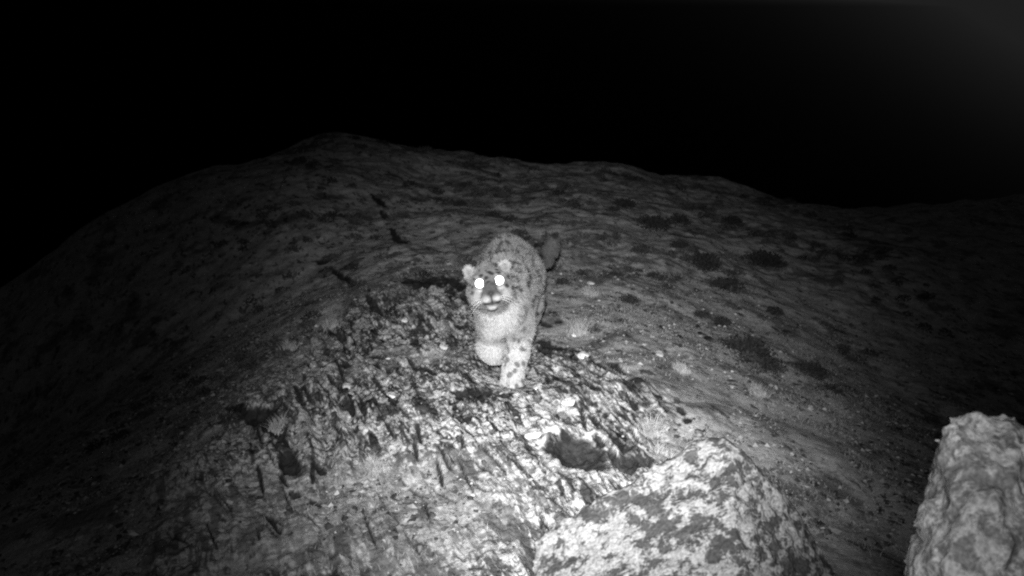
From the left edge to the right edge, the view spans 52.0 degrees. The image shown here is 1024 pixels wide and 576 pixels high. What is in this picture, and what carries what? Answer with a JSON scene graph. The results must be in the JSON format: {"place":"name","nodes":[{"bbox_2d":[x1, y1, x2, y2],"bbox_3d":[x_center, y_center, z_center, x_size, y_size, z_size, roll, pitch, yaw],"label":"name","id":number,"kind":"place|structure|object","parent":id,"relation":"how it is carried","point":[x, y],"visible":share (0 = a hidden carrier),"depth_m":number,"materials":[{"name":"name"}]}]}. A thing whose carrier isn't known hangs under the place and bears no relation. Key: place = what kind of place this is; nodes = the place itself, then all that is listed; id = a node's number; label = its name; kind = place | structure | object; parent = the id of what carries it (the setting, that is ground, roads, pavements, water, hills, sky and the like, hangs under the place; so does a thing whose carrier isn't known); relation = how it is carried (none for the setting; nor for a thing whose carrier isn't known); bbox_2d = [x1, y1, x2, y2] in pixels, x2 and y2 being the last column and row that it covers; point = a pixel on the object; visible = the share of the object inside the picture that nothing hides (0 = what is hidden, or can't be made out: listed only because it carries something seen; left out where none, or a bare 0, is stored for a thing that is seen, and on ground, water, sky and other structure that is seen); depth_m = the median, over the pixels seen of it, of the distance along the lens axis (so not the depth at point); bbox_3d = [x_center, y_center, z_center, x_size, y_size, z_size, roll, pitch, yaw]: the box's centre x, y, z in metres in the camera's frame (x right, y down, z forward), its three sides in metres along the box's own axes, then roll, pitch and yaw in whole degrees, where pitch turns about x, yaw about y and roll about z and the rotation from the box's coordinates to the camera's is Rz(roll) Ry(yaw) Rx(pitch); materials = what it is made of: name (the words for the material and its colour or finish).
{"place":"outdoors","nodes":[
{"label":"outdoors","id":0,"kind":"place"},
{"bbox_2d":[0,132,1023,575],"bbox_3d":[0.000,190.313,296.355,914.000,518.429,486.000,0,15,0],"label":"ground","id":1,"kind":"structure","parent":0,"point":[130,280],"depth_m":6.05,"materials":[{"name":"grey gravel"}]},
{"bbox_2d":[260,411,287,435],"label":"grass tuft","id":2,"kind":"object","parent":1,"relation":"on","point":[275,426],"visible":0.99,"depth_m":3.78,"materials":[{"name":"grey plant"}]},
{"bbox_2d":[279,337,299,351],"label":"grass tuft","id":3,"kind":"object","parent":1,"relation":"on","point":[290,346],"visible":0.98,"depth_m":5.36,"materials":[{"name":"grey plant"}]},
{"bbox_2d":[321,317,342,331],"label":"grass tuft","id":4,"kind":"object","parent":1,"relation":"on","point":[331,324],"visible":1,"depth_m":5.74,"materials":[{"name":"grey plant"}]},
{"bbox_2d":[342,383,350,388],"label":"stone","id":5,"kind":"object","parent":1,"relation":"on","point":[346,385],"visible":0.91,"depth_m":4.30,"materials":[{"name":"grey stone"}]},
{"bbox_2d":[356,450,396,478],"bbox_3d":[-0.438,0.564,3.343,0.130,0.044,0.169,8,17,27],"label":"grass tuft","id":6,"kind":"object","parent":1,"relation":"on","point":[373,466],"visible":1,"depth_m":3.34,"materials":[{"name":"grey plant"}]},
{"bbox_2d":[386,392,395,397],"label":"stone","id":7,"kind":"object","parent":1,"relation":"on","point":[391,394],"visible":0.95,"depth_m":4.04,"materials":[{"name":"white stone"}]},
{"bbox_2d":[401,317,407,321],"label":"stone","id":8,"kind":"object","parent":1,"relation":"on","point":[404,319],"visible":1,"depth_m":5.51,"materials":[{"name":"white stone"}]},
{"bbox_2d":[439,343,448,349],"bbox_3d":[-0.320,0.276,4.891,0.048,0.024,0.077,0,15,0],"label":"stone","id":9,"kind":"object","parent":1,"relation":"on","point":[443,346],"visible":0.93,"depth_m":4.88,"materials":[{"name":"white stone"}]},
{"bbox_2d":[450,199,466,206],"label":"cushion shrub","id":10,"kind":"object","parent":1,"relation":"on","point":[459,203],"visible":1,"depth_m":9.74,"materials":[{"name":"black plant"}]},
{"bbox_2d":[464,417,470,423],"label":"stone","id":11,"kind":"object","parent":1,"relation":"on","point":[467,420],"visible":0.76,"depth_m":3.71,"materials":[{"name":"grey stone"}]},
{"bbox_2d":[487,209,501,216],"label":"cushion shrub","id":12,"kind":"object","parent":1,"relation":"on","point":[495,213],"visible":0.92,"depth_m":9.19,"materials":[{"name":"black plant"}]},
{"bbox_2d":[462,231,560,388],"bbox_3d":[-0.027,0.044,4.810,0.398,0.740,1.888,2,15,6],"label":"snow leopard","id":13,"kind":"object","parent":1,"relation":"on","point":[505,277],"visible":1,"depth_m":4.19,"materials":[{"name":"fur"}]},
{"bbox_2d":[4,133,1023,490],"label":"patchy scrub","id":14,"kind":"object","parent":1,"relation":"on","point":[358,217],"visible":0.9,"depth_m":8.58,"materials":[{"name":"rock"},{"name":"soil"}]},
{"bbox_2d":[524,427,540,438],"bbox_3d":[0.073,0.497,3.606,0.063,0.018,0.087,0,15,0],"label":"stone","id":15,"kind":"object","parent":1,"relation":"on","point":[533,433],"visible":1,"depth_m":3.58,"materials":[{"name":"white stone"}]},
{"bbox_2d":[533,383,541,389],"bbox_3d":[0.099,0.385,4.082,0.038,0.017,0.062,0,15,0],"label":"stone","id":16,"kind":"object","parent":1,"relation":"on","point":[537,385],"visible":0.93,"depth_m":4.08,"materials":[{"name":"white stone"}]},
{"bbox_2d":[555,277,571,284],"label":"cushion shrub","id":17,"kind":"object","parent":1,"relation":"on","point":[562,280],"visible":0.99,"depth_m":6.61,"materials":[{"name":"grey plant"}]},
{"bbox_2d":[561,397,574,405],"bbox_3d":[0.205,0.418,3.862,0.055,0.024,0.085,0,15,0],"label":"stone","id":18,"kind":"object","parent":1,"relation":"on","point":[569,401],"visible":1,"depth_m":3.84,"materials":[{"name":"white stone"}]},
{"bbox_2d":[567,315,595,335],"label":"grass tuft","id":19,"kind":"object","parent":1,"relation":"on","point":[579,329],"visible":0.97,"depth_m":5.35,"materials":[{"name":"grey plant"}]},
{"bbox_2d":[576,351,588,358],"bbox_3d":[0.313,0.297,4.649,0.063,0.027,0.088,0,15,0],"label":"stone","id":20,"kind":"object","parent":1,"relation":"on","point":[581,355],"visible":0.98,"depth_m":4.63,"materials":[{"name":"white stone"}]},
{"bbox_2d":[578,284,602,297],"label":"grass tuft","id":21,"kind":"object","parent":1,"relation":"on","point":[590,292],"visible":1,"depth_m":6.31,"materials":[{"name":"grey plant"}]},
{"bbox_2d":[608,270,623,276],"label":"cushion shrub","id":22,"kind":"object","parent":1,"relation":"on","point":[619,274],"visible":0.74,"depth_m":6.97,"materials":[{"name":"grey plant"}]},
{"bbox_2d":[610,198,636,208],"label":"cushion shrub","id":23,"kind":"object","parent":1,"relation":"on","point":[626,202],"visible":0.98,"depth_m":10.04,"materials":[{"name":"black plant"}]},
{"bbox_2d":[615,294,640,304],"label":"cushion shrub","id":24,"kind":"object","parent":1,"relation":"on","point":[632,299],"visible":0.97,"depth_m":6.22,"materials":[{"name":"grey plant"}]},
{"bbox_2d":[632,377,643,382],"bbox_3d":[0.505,0.377,4.171,0.050,0.032,0.102,0,15,0],"label":"stone","id":25,"kind":"object","parent":1,"relation":"on","point":[638,380],"visible":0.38,"depth_m":4.16,"materials":[{"name":"grey stone"}]},
{"bbox_2d":[645,272,660,277],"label":"cushion shrub","id":26,"kind":"object","parent":1,"relation":"on","point":[652,275],"visible":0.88,"depth_m":7.30,"materials":[{"name":"grey plant"}]},
{"bbox_2d":[633,411,674,439],"bbox_3d":[0.483,0.474,3.633,0.171,0.089,0.177,0,15,0],"label":"grass tuft","id":27,"kind":"object","parent":1,"relation":"on","point":[650,429],"visible":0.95,"depth_m":3.62,"materials":[{"name":"white plant"}]},
{"bbox_2d":[636,213,675,231],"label":"cushion shrub","id":28,"kind":"object","parent":1,"relation":"on","point":[653,222],"visible":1,"depth_m":9.10,"materials":[{"name":"black plant"}]},
{"bbox_2d":[654,350,662,356],"bbox_3d":[0.682,0.309,4.867,0.048,0.019,0.084,0,15,0],"label":"stone","id":29,"kind":"object","parent":1,"relation":"on","point":[659,353],"visible":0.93,"depth_m":4.86,"materials":[{"name":"white stone"}]},
{"bbox_2d":[647,440,672,457],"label":"grass tuft","id":30,"kind":"object","parent":1,"relation":"on","point":[661,449],"visible":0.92,"depth_m":3.42,"materials":[{"name":"white plant"}]},
{"bbox_2d":[670,240,688,249],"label":"cushion shrub","id":31,"kind":"object","parent":1,"relation":"on","point":[679,244],"visible":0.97,"depth_m":8.34,"materials":[{"name":"grey plant"}]},
{"bbox_2d":[668,215,692,224],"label":"cushion shrub","id":32,"kind":"object","parent":1,"relation":"on","point":[681,220],"visible":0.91,"depth_m":9.78,"materials":[{"name":"black plant"}]},
{"bbox_2d":[671,359,690,375],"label":"grass tuft","id":33,"kind":"object","parent":1,"relation":"on","point":[681,368],"visible":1,"depth_m":4.58,"materials":[{"name":"grey plant"}]},
{"bbox_2d":[532,437,835,575],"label":"boulder","id":34,"kind":"object","parent":1,"relation":"on","point":[714,506],"visible":1,"depth_m":2.29,"materials":[{"name":"grey stone"}]},
{"bbox_2d":[692,309,711,319],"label":"cushion shrub","id":35,"kind":"object","parent":1,"relation":"on","point":[703,315],"visible":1,"depth_m":6.28,"materials":[{"name":"grey plant"}]},
{"bbox_2d":[680,249,723,272],"bbox_3d":[1.438,-0.214,7.976,0.347,0.139,0.433,0,15,0],"label":"cushion shrub","id":36,"kind":"object","parent":1,"relation":"on","point":[705,261],"visible":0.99,"depth_m":7.91,"materials":[{"name":"black plant"}]},
{"bbox_2d":[703,336,714,342],"bbox_3d":[1.038,0.274,5.521,0.040,0.027,0.094,-3,15,-11],"label":"stone","id":37,"kind":"object","parent":1,"relation":"on","point":[709,338],"visible":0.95,"depth_m":5.51,"materials":[{"name":"grey stone"}]},
{"bbox_2d":[712,316,733,326],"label":"cushion shrub","id":38,"kind":"object","parent":1,"relation":"on","point":[725,322],"visible":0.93,"depth_m":6.30,"materials":[{"name":"black plant"}]},
{"bbox_2d":[706,273,746,294],"bbox_3d":[1.513,-0.032,7.391,0.288,0.112,0.322,-7,16,-23],"label":"cushion shrub","id":39,"kind":"object","parent":1,"relation":"on","point":[728,282],"visible":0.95,"depth_m":7.37,"materials":[{"name":"black plant"}]},
{"bbox_2d":[721,213,743,225],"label":"cushion shrub","id":40,"kind":"object","parent":1,"relation":"on","point":[731,220],"visible":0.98,"depth_m":10.08,"materials":[{"name":"black plant"}]},
{"bbox_2d":[717,333,777,359],"bbox_3d":[1.199,0.292,5.382,0.299,0.120,0.383,0,15,0],"label":"cushion shrub","id":41,"kind":"object","parent":1,"relation":"on","point":[741,345],"visible":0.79,"depth_m":5.37,"materials":[{"name":"black plant"}]},
{"bbox_2d":[741,381,772,398],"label":"grass tuft","id":42,"kind":"object","parent":1,"relation":"on","point":[757,390],"visible":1,"depth_m":4.54,"materials":[{"name":"grey plant"}]},
{"bbox_2d":[744,246,786,270],"bbox_3d":[2.082,-0.255,8.745,0.371,0.140,0.495,0,15,0],"label":"cushion shrub","id":43,"kind":"object","parent":1,"relation":"on","point":[767,260],"visible":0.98,"depth_m":8.67,"materials":[{"name":"black plant"}]},
{"bbox_2d":[745,354,788,377],"bbox_3d":[1.235,0.368,5.135,0.212,0.084,0.263,0,15,0],"label":"cushion shrub","id":44,"kind":"object","parent":1,"relation":"on","point":[770,363],"visible":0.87,"depth_m":5.11,"materials":[{"name":"black plant"}]},
{"bbox_2d":[764,306,783,315],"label":"cushion shrub","id":45,"kind":"object","parent":1,"relation":"on","point":[771,310],"visible":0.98,"depth_m":7.08,"materials":[{"name":"black plant"}]},
{"bbox_2d":[792,360,831,379],"bbox_3d":[1.527,0.414,5.348,0.207,0.083,0.228,-8,17,-26],"label":"cushion shrub","id":46,"kind":"object","parent":1,"relation":"on","point":[817,371],"visible":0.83,"depth_m":5.34,"materials":[{"name":"black plant"}]},
{"bbox_2d":[903,411,1023,575],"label":"boulder","id":47,"kind":"object","parent":1,"relation":"on","point":[969,521],"visible":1,"depth_m":1.21,"materials":[{"name":"grey stone"}]},
{"bbox_2d":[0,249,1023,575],"bbox_3d":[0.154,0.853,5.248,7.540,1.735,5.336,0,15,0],"label":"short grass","id":48,"kind":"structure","parent":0,"point":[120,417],"depth_m":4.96,"materials":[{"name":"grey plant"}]},
{"bbox_2d":[0,0,1023,287],"label":"sky","id":49,"kind":"structure","parent":0,"point":[845,104],"materials":[{"name":"black"}]}
]}

